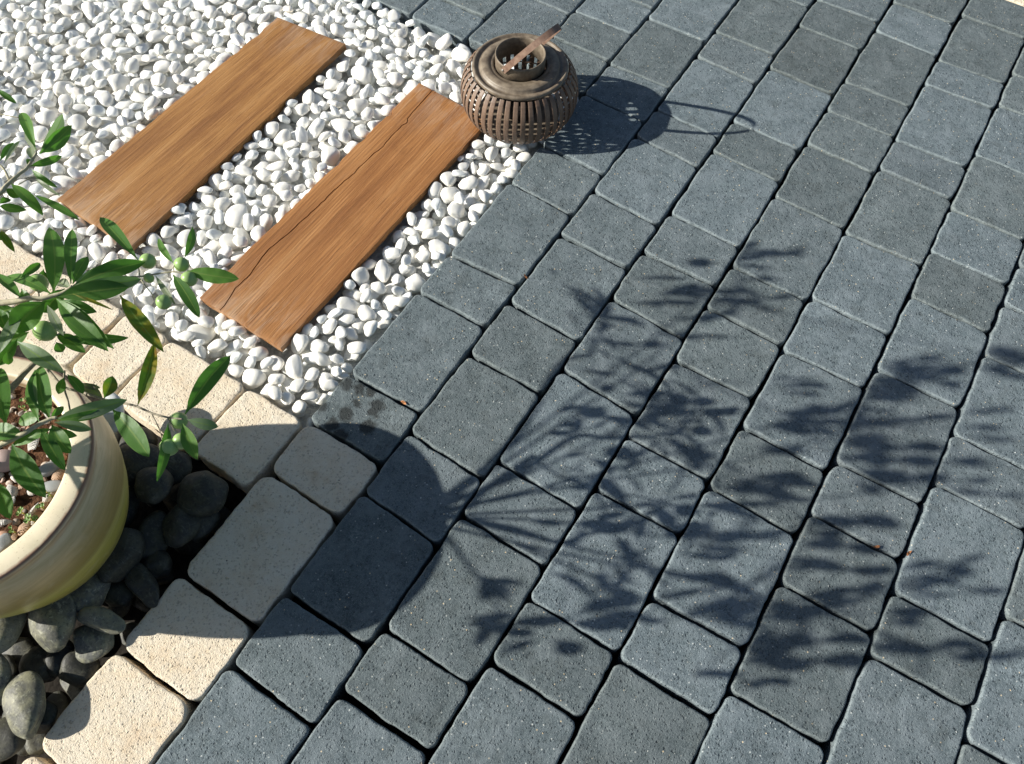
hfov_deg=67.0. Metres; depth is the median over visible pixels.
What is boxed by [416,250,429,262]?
white pebble
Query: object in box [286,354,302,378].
white pebble
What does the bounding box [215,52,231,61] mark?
white pebble
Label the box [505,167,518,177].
white pebble
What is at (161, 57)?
white pebble
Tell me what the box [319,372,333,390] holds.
white pebble
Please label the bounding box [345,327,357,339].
white pebble
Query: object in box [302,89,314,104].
white pebble
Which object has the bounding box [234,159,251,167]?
white pebble
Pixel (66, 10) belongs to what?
white pebble
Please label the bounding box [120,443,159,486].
river stone
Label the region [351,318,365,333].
white pebble
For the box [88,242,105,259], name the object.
white pebble
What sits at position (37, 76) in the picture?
white pebble
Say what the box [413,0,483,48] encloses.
paving stone
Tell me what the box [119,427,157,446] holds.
river stone
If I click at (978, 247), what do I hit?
paving stone
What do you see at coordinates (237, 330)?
white pebble
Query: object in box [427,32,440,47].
white pebble
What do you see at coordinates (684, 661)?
paving stone
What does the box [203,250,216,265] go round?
white pebble
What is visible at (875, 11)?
paving stone
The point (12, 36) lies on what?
white pebble
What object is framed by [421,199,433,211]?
white pebble
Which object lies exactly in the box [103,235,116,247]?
white pebble
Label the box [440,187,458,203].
white pebble
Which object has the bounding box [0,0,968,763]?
ground
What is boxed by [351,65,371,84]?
white pebble
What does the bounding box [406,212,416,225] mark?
white pebble
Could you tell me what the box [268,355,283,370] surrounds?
white pebble
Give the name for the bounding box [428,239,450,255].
white pebble
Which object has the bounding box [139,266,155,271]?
white pebble
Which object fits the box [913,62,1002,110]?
paving stone
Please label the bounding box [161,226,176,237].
white pebble
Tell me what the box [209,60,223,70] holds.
white pebble
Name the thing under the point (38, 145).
white pebble
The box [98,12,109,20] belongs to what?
white pebble
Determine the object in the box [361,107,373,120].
white pebble
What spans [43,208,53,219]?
white pebble
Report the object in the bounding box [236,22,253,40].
white pebble
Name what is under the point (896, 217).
paving stone
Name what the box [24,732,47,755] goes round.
river stone
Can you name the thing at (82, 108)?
white pebble
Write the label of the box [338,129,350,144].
white pebble
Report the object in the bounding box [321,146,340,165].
white pebble
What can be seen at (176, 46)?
white pebble
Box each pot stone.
[0,449,10,471]
[0,533,13,551]
[39,461,60,476]
[44,480,60,491]
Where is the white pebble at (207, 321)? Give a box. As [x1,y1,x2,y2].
[197,316,214,327]
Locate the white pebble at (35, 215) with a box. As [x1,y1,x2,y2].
[29,210,43,220]
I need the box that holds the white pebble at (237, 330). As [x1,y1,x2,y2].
[228,326,246,335]
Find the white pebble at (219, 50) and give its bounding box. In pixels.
[211,47,227,59]
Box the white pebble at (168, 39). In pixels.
[163,35,176,43]
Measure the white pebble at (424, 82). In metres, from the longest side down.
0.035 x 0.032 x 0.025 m
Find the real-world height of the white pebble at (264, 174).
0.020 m
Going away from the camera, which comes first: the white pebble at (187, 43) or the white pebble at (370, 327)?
the white pebble at (370, 327)
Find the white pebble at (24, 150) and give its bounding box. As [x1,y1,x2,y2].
[21,146,35,155]
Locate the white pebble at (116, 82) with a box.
[107,74,129,91]
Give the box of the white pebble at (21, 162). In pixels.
[15,154,30,168]
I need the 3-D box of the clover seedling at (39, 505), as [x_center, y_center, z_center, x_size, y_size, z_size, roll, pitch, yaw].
[-0.610,0.163,1.006,0.010,0.023,0.011,29,65,14]
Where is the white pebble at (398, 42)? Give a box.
[392,37,406,47]
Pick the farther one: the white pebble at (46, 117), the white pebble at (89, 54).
the white pebble at (89, 54)
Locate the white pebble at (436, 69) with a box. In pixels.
[430,63,443,75]
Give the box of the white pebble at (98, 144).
[89,140,106,156]
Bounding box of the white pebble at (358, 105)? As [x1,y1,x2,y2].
[347,98,368,113]
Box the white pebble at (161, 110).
[153,106,164,119]
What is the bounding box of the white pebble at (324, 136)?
[318,131,331,141]
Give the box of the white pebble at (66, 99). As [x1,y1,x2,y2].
[58,94,72,106]
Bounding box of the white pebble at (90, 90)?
[84,85,99,96]
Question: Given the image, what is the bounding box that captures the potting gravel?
[0,391,66,535]
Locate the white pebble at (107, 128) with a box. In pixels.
[98,122,114,138]
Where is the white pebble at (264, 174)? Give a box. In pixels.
[256,168,271,181]
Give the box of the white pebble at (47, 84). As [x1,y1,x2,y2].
[41,79,54,89]
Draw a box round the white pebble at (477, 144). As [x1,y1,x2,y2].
[471,139,484,148]
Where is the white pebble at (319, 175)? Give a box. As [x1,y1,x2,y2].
[314,171,325,181]
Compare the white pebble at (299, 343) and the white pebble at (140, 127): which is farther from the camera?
the white pebble at (140, 127)
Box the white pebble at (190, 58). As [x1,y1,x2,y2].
[185,54,197,63]
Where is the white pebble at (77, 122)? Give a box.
[68,114,86,130]
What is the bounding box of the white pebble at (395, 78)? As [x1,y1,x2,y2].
[387,72,403,85]
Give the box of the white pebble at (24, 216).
[19,207,43,221]
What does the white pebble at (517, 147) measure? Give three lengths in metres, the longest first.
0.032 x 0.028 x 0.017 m
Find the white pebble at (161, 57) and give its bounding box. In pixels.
[155,55,168,72]
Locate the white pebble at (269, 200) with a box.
[262,194,276,207]
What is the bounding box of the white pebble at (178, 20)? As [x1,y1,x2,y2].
[171,13,185,26]
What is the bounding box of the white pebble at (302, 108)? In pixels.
[295,103,310,114]
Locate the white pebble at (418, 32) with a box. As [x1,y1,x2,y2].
[413,27,425,38]
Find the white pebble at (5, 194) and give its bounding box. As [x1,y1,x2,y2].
[3,185,12,197]
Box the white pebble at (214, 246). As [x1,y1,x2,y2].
[203,240,221,254]
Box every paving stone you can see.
[0,240,45,330]
[22,757,56,763]
[23,274,125,377]
[43,655,197,763]
[73,317,168,410]
[118,343,245,459]
[126,579,254,702]
[156,671,314,763]
[188,477,336,627]
[198,391,302,493]
[236,598,364,724]
[274,426,377,522]
[291,497,434,647]
[291,700,427,763]
[312,377,417,470]
[345,634,468,750]
[353,295,481,418]
[362,0,428,29]
[367,436,479,551]
[389,520,539,685]
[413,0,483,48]
[413,358,537,485]
[421,257,514,335]
[428,668,574,763]
[441,0,506,22]
[452,185,567,293]
[465,465,574,572]
[469,0,566,68]
[472,306,574,404]
[494,603,611,719]
[500,374,631,517]
[512,148,599,223]
[512,239,624,350]
[527,39,606,99]
[530,493,676,655]
[534,0,585,18]
[544,96,640,180]
[553,13,629,67]
[560,664,708,763]
[561,194,655,277]
[564,302,681,426]
[575,0,650,38]
[586,66,667,129]
[595,139,695,235]
[597,440,703,538]
[610,21,701,96]
[613,256,712,347]
[616,603,739,715]
[626,364,749,485]
[629,0,662,13]
[637,112,715,178]
[643,217,736,299]
[648,491,792,647]
[649,0,737,50]
[657,59,752,148]
[671,155,777,263]
[674,311,778,400]
[691,696,823,763]
[697,34,772,96]
[703,431,822,535]
[706,270,802,349]
[712,124,795,197]
[715,0,806,63]
[723,587,869,743]
[731,199,841,312]
[733,71,830,167]
[735,354,861,471]
[768,28,857,113]
[772,517,896,632]
[774,147,871,230]
[774,302,885,388]
[790,0,816,12]
[798,2,875,68]
[801,466,918,559]
[802,236,918,337]
[805,113,891,183]
[816,0,893,40]
[819,660,965,763]
[825,84,907,139]
[825,373,955,503]
[843,171,949,267]
[844,33,934,109]
[862,597,988,705]
[866,299,985,408]
[869,142,963,200]
[874,4,951,58]
[884,487,1023,642]
[887,87,990,168]
[891,0,967,26]
[899,254,1004,333]
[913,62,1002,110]
[923,212,1021,285]
[925,437,1023,529]
[934,19,1023,84]
[942,157,1023,241]
[948,358,1023,469]
[950,0,1023,39]
[954,744,999,763]
[960,621,1023,763]
[964,108,1023,174]
[975,308,1023,373]
[988,76,1023,119]
[995,268,1023,314]
[996,528,1023,628]
[1001,44,1023,90]
[1006,0,1023,6]
[1010,240,1023,276]
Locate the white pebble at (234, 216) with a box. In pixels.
[224,204,247,227]
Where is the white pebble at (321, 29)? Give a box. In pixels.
[315,25,328,36]
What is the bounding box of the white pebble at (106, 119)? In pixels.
[99,116,117,124]
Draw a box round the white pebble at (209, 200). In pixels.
[201,195,217,207]
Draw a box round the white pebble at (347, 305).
[337,297,360,314]
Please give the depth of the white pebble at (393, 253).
1.51 m
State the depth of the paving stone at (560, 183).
1.61 m
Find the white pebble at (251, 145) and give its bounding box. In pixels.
[243,142,259,149]
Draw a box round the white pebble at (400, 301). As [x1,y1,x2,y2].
[392,296,409,306]
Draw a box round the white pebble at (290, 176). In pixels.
[281,170,299,182]
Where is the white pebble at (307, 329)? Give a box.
[302,323,312,336]
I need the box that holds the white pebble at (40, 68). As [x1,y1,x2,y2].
[31,62,48,73]
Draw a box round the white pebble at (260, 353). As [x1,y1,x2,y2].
[248,346,268,360]
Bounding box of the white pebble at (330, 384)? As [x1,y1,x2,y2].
[321,379,338,389]
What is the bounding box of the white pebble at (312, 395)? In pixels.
[301,391,318,399]
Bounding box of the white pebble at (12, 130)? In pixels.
[0,124,18,136]
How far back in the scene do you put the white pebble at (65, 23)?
1.83 m
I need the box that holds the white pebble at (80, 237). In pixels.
[63,226,84,241]
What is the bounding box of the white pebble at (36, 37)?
[26,34,45,49]
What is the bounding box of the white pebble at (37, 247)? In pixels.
[32,240,42,252]
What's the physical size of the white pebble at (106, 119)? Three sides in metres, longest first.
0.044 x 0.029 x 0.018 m
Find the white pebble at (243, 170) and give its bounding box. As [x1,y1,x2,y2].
[235,165,252,176]
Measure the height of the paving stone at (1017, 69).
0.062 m
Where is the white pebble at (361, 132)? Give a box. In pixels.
[355,127,369,137]
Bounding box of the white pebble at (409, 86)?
[403,80,417,94]
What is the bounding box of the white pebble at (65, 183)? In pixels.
[52,175,76,193]
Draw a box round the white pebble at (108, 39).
[101,33,115,47]
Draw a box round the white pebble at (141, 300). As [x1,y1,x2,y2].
[134,293,153,307]
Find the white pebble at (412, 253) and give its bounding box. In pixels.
[408,249,416,262]
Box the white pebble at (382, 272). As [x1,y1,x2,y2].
[374,260,391,282]
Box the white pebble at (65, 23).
[56,17,71,31]
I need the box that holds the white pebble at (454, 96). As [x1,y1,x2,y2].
[449,91,461,104]
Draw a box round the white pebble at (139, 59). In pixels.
[132,55,148,65]
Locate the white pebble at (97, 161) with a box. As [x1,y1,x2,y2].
[92,155,108,166]
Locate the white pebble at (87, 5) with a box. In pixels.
[81,1,95,13]
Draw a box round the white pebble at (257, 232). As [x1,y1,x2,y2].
[250,225,265,241]
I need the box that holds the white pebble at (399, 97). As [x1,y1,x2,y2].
[394,92,405,103]
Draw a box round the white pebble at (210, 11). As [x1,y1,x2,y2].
[205,5,216,18]
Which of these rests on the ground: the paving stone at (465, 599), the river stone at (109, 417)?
the paving stone at (465, 599)
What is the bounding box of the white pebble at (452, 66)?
[445,59,461,75]
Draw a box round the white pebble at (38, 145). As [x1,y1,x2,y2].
[35,141,42,150]
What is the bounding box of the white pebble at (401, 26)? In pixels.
[395,23,407,36]
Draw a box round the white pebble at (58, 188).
[43,185,62,194]
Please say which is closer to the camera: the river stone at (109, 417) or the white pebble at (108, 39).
the river stone at (109, 417)
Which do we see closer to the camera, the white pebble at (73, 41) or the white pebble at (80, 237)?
the white pebble at (80, 237)
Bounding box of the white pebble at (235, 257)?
[230,251,244,264]
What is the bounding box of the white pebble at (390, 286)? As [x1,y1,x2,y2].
[384,283,395,293]
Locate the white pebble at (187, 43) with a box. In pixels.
[181,38,199,49]
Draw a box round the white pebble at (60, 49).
[52,44,70,55]
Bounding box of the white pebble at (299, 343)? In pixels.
[291,334,308,353]
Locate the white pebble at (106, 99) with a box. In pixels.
[97,92,115,106]
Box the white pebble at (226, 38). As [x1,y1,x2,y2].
[217,29,229,42]
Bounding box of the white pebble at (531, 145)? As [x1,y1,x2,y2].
[524,140,537,148]
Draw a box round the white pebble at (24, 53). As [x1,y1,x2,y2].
[16,46,35,59]
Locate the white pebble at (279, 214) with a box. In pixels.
[274,209,286,222]
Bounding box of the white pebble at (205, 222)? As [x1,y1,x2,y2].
[196,215,213,229]
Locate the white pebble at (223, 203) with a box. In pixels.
[214,197,230,211]
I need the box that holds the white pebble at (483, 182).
[472,175,488,190]
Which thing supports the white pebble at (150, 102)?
on the white pebble at (161, 110)
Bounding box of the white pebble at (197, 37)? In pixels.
[192,32,207,42]
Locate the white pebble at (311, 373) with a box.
[304,367,318,380]
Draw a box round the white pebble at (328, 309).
[324,304,336,314]
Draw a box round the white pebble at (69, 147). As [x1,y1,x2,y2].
[61,144,78,155]
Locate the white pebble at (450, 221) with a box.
[441,216,456,227]
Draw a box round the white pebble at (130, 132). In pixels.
[122,127,136,138]
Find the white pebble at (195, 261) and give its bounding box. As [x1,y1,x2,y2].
[189,255,201,268]
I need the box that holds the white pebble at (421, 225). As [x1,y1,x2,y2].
[412,218,432,233]
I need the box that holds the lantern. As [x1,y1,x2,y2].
[461,23,577,143]
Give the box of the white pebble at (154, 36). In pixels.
[146,30,167,42]
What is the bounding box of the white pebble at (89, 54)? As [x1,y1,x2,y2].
[81,47,97,60]
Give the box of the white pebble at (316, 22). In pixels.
[311,18,323,27]
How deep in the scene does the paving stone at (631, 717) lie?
1.11 m
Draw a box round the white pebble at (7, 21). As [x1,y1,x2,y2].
[0,17,16,34]
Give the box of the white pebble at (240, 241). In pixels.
[233,235,247,246]
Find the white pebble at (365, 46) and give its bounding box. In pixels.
[358,40,373,52]
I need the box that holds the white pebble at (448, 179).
[439,171,456,186]
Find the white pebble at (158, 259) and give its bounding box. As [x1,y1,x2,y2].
[155,254,161,266]
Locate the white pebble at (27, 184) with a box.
[14,179,31,191]
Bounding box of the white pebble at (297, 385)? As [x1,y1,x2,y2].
[290,378,304,392]
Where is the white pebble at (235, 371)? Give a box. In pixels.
[228,364,244,377]
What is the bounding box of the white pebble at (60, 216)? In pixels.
[54,202,70,221]
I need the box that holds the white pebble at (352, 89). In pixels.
[346,84,359,95]
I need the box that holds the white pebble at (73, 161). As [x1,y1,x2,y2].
[67,155,81,168]
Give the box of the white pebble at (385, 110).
[380,105,394,116]
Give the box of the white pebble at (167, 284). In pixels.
[158,281,170,290]
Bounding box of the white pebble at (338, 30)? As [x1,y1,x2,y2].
[330,24,345,38]
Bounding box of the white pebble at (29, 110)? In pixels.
[19,104,35,119]
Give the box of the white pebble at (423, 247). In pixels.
[417,245,430,264]
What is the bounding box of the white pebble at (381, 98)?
[374,92,389,104]
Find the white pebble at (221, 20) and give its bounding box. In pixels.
[215,16,226,28]
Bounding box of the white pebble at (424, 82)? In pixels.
[421,79,435,85]
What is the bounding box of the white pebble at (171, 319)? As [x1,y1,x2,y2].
[165,311,178,327]
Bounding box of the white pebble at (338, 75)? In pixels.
[330,66,341,79]
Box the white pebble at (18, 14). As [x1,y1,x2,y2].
[12,9,28,19]
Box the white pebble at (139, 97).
[130,93,147,102]
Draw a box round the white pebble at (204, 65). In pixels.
[197,60,210,70]
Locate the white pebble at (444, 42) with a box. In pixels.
[435,33,452,50]
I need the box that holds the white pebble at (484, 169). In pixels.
[477,164,489,175]
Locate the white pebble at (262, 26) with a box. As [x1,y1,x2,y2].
[257,22,269,34]
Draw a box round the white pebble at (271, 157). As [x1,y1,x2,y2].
[264,151,279,162]
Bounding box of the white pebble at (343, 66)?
[337,60,348,71]
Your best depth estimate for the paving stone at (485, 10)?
1.88 m
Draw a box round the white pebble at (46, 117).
[35,110,57,125]
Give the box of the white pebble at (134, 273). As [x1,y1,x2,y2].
[126,269,137,275]
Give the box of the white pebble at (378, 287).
[371,281,385,293]
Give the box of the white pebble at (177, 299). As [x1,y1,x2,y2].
[172,290,183,303]
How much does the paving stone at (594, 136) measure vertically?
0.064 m
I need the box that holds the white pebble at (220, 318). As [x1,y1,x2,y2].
[214,313,227,334]
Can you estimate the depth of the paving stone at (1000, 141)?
1.69 m
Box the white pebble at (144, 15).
[137,10,150,19]
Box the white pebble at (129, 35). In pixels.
[126,33,140,47]
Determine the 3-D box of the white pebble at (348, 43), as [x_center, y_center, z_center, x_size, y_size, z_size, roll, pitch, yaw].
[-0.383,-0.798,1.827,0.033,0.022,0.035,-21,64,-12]
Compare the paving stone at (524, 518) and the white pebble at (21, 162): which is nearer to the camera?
the paving stone at (524, 518)
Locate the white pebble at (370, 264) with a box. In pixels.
[363,259,377,269]
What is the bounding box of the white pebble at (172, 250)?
[160,244,178,258]
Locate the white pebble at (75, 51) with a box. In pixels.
[66,45,82,57]
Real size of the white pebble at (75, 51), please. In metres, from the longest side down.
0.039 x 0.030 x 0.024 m
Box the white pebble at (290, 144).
[283,140,299,149]
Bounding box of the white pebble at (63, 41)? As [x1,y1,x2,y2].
[48,38,66,46]
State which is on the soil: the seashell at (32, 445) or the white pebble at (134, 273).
the seashell at (32, 445)
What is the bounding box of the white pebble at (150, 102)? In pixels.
[144,95,158,109]
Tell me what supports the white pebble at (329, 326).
on the white pebbles at (17, 73)
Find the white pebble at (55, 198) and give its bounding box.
[48,194,62,207]
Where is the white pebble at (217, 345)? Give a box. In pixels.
[207,339,227,351]
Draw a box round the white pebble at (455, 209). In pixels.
[447,201,464,218]
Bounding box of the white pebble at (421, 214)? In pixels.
[414,211,429,219]
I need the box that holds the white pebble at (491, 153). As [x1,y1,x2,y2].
[485,146,497,161]
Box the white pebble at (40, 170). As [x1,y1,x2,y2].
[34,166,45,174]
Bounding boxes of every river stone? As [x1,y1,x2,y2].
[0,612,28,653]
[0,653,11,704]
[0,717,25,761]
[2,637,33,667]
[2,654,16,676]
[2,671,45,739]
[16,747,28,755]
[19,645,56,682]
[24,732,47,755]
[28,594,76,652]
[37,699,57,733]
[45,640,74,676]
[47,691,67,726]
[57,649,99,686]
[60,679,83,699]
[70,574,110,612]
[72,625,113,663]
[76,606,125,633]
[96,528,145,582]
[103,393,123,431]
[104,580,133,606]
[107,601,131,617]
[114,431,121,443]
[118,622,138,644]
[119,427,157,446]
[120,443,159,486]
[125,563,158,607]
[132,584,168,612]
[134,467,173,503]
[138,510,168,560]
[139,550,172,579]
[156,451,191,483]
[157,567,173,584]
[162,504,200,547]
[163,483,179,510]
[177,470,228,516]
[192,512,220,542]
[212,506,230,534]
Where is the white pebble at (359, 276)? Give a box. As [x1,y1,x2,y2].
[350,267,368,285]
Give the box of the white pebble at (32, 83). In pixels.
[23,80,41,89]
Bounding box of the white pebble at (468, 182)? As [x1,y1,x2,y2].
[458,175,477,189]
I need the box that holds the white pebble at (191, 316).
[186,308,206,322]
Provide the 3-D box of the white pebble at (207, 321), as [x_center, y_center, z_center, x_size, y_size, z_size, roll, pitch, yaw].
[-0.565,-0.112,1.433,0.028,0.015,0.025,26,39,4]
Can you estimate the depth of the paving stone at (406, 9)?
1.88 m
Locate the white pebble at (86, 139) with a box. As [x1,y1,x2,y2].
[80,131,94,145]
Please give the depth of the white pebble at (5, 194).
1.59 m
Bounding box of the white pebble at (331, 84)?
[324,78,340,90]
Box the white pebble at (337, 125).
[330,118,353,132]
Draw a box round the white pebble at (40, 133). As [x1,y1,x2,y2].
[33,125,47,141]
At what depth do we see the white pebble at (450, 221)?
1.56 m
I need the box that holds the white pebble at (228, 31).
[222,27,235,35]
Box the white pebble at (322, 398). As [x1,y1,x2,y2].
[316,393,329,404]
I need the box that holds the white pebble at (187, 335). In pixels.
[178,330,194,341]
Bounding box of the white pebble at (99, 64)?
[92,59,111,70]
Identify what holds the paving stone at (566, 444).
on the ground
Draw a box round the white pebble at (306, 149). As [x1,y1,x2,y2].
[300,143,312,157]
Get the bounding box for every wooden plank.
[57,17,345,250]
[200,83,481,351]
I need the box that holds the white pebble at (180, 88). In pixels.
[177,83,195,94]
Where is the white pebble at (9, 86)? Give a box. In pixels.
[4,83,15,95]
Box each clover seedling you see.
[8,525,15,532]
[16,506,25,515]
[23,513,37,522]
[35,502,45,509]
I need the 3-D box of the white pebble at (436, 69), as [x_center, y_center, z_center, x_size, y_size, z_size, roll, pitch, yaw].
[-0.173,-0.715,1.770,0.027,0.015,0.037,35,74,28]
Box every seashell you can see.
[0,519,11,524]
[6,484,17,496]
[11,533,17,539]
[17,521,30,535]
[27,438,38,451]
[28,502,38,517]
[37,502,48,510]
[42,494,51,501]
[51,469,64,479]
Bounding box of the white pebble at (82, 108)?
[72,104,88,112]
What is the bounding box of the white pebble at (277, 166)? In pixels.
[267,161,285,171]
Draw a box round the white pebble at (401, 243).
[395,238,406,252]
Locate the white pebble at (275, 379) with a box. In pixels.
[268,374,285,384]
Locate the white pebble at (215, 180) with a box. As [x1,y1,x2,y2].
[208,173,224,190]
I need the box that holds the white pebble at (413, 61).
[410,59,418,69]
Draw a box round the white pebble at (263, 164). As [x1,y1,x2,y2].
[253,160,272,183]
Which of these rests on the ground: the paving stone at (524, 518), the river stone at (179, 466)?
the paving stone at (524, 518)
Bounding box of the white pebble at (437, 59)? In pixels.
[431,55,445,64]
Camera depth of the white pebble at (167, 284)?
1.47 m
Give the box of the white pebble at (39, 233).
[32,224,53,244]
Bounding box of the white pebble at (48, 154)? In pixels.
[45,151,59,156]
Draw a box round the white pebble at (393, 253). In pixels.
[385,247,400,258]
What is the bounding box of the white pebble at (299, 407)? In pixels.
[292,400,306,414]
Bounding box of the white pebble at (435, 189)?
[428,181,442,198]
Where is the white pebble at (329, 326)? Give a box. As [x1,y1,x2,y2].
[321,318,337,333]
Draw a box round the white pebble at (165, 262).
[160,254,175,269]
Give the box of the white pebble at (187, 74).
[180,68,196,81]
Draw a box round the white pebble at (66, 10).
[59,4,74,16]
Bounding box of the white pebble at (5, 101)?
[2,99,22,109]
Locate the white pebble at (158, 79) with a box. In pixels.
[151,73,165,85]
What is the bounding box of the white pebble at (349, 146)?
[344,141,357,155]
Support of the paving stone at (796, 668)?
on the ground
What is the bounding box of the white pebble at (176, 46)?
[169,40,183,52]
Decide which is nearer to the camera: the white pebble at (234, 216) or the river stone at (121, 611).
the river stone at (121, 611)
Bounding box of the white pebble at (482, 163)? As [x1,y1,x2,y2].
[477,161,491,173]
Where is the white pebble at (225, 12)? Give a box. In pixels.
[222,2,231,16]
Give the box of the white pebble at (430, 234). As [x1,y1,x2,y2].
[422,229,438,238]
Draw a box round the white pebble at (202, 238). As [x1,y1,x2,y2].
[197,230,207,245]
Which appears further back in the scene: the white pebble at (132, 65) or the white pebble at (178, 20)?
the white pebble at (178, 20)
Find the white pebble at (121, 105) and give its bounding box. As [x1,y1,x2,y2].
[113,99,134,116]
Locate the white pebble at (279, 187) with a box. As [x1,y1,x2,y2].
[273,182,292,195]
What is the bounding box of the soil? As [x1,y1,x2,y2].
[0,386,67,552]
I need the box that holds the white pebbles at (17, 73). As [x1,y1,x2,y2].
[0,0,578,426]
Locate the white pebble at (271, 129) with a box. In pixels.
[264,121,278,138]
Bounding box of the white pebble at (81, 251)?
[76,246,86,261]
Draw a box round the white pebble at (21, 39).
[15,31,27,48]
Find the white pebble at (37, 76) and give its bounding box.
[29,69,42,79]
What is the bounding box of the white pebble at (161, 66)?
[153,60,171,73]
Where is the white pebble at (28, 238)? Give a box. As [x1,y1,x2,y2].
[22,231,34,244]
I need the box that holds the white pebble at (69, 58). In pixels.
[65,55,76,68]
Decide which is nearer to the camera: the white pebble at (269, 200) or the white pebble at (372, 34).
the white pebble at (269, 200)
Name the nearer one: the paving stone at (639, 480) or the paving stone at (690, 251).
the paving stone at (639, 480)
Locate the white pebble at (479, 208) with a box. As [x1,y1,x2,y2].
[469,203,486,214]
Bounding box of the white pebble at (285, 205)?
[278,202,290,211]
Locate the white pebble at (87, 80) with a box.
[81,74,93,86]
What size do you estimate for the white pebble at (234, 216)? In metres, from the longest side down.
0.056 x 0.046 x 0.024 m
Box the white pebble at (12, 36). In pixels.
[0,33,15,42]
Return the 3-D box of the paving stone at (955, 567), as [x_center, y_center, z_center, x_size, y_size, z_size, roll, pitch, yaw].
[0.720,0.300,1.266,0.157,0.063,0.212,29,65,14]
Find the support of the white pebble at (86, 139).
on the white pebbles at (17, 73)
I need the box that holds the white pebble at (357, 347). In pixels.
[347,341,366,353]
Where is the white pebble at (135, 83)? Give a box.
[130,78,144,90]
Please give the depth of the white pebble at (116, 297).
1.46 m
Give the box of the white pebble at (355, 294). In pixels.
[343,289,361,301]
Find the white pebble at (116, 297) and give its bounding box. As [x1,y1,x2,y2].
[108,292,123,299]
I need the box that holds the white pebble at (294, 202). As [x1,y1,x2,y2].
[290,198,300,207]
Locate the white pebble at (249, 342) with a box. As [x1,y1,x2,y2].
[243,337,256,348]
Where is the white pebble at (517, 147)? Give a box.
[513,142,526,151]
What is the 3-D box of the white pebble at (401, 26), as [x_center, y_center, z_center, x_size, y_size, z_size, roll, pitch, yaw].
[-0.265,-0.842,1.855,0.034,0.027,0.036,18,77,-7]
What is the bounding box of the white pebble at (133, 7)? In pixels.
[123,2,139,13]
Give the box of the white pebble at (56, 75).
[49,69,63,82]
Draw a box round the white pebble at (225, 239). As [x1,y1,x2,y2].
[219,234,240,249]
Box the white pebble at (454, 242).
[449,236,460,249]
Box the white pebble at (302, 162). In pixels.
[298,157,318,171]
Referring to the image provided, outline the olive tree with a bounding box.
[0,90,238,518]
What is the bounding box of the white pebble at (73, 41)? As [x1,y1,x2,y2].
[69,35,84,45]
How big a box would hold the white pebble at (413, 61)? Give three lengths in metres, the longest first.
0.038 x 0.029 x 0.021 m
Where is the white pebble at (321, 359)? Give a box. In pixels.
[314,351,331,365]
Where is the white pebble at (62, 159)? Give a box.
[57,149,68,161]
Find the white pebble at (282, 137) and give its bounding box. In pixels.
[274,129,290,145]
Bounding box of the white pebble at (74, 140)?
[68,133,81,146]
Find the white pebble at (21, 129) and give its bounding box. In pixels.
[19,122,37,131]
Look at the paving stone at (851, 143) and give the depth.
1.68 m
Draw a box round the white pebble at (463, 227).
[457,221,469,236]
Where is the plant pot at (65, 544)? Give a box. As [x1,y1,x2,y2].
[0,356,128,617]
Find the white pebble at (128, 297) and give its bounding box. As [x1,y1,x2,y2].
[120,294,133,304]
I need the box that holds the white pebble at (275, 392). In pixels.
[268,386,281,399]
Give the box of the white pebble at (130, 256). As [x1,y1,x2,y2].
[126,254,139,259]
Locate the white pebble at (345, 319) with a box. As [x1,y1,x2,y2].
[337,314,354,325]
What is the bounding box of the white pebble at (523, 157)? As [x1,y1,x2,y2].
[516,151,530,162]
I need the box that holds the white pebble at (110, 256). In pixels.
[102,252,117,263]
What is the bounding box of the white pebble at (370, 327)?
[364,320,377,336]
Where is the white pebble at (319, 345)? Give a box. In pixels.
[310,339,328,352]
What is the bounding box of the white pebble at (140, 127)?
[136,124,145,132]
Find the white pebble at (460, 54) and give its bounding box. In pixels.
[451,47,470,62]
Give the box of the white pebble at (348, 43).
[343,38,356,49]
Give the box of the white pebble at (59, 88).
[53,81,76,97]
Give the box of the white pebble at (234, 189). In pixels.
[229,185,243,195]
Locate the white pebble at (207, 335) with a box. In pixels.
[186,324,215,344]
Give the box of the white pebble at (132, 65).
[125,57,138,72]
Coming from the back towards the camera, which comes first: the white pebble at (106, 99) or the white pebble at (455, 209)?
the white pebble at (106, 99)
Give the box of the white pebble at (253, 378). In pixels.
[242,368,266,388]
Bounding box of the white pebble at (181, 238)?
[176,229,190,247]
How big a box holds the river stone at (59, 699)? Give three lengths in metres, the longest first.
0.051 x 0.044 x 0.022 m
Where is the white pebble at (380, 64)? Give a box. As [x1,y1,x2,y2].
[370,60,386,70]
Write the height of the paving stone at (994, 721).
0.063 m
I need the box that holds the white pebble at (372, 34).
[366,29,378,39]
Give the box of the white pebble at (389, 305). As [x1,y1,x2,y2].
[382,294,398,311]
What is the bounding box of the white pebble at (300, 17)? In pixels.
[292,12,307,23]
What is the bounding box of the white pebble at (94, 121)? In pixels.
[87,116,101,127]
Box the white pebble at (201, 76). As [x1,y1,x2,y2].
[196,71,209,83]
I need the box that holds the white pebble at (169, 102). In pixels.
[163,98,176,109]
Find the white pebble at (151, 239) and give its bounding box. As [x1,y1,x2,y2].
[146,233,161,246]
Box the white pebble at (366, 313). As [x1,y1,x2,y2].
[358,305,376,320]
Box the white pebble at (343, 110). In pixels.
[339,107,349,119]
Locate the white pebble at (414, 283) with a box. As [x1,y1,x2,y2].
[403,273,425,293]

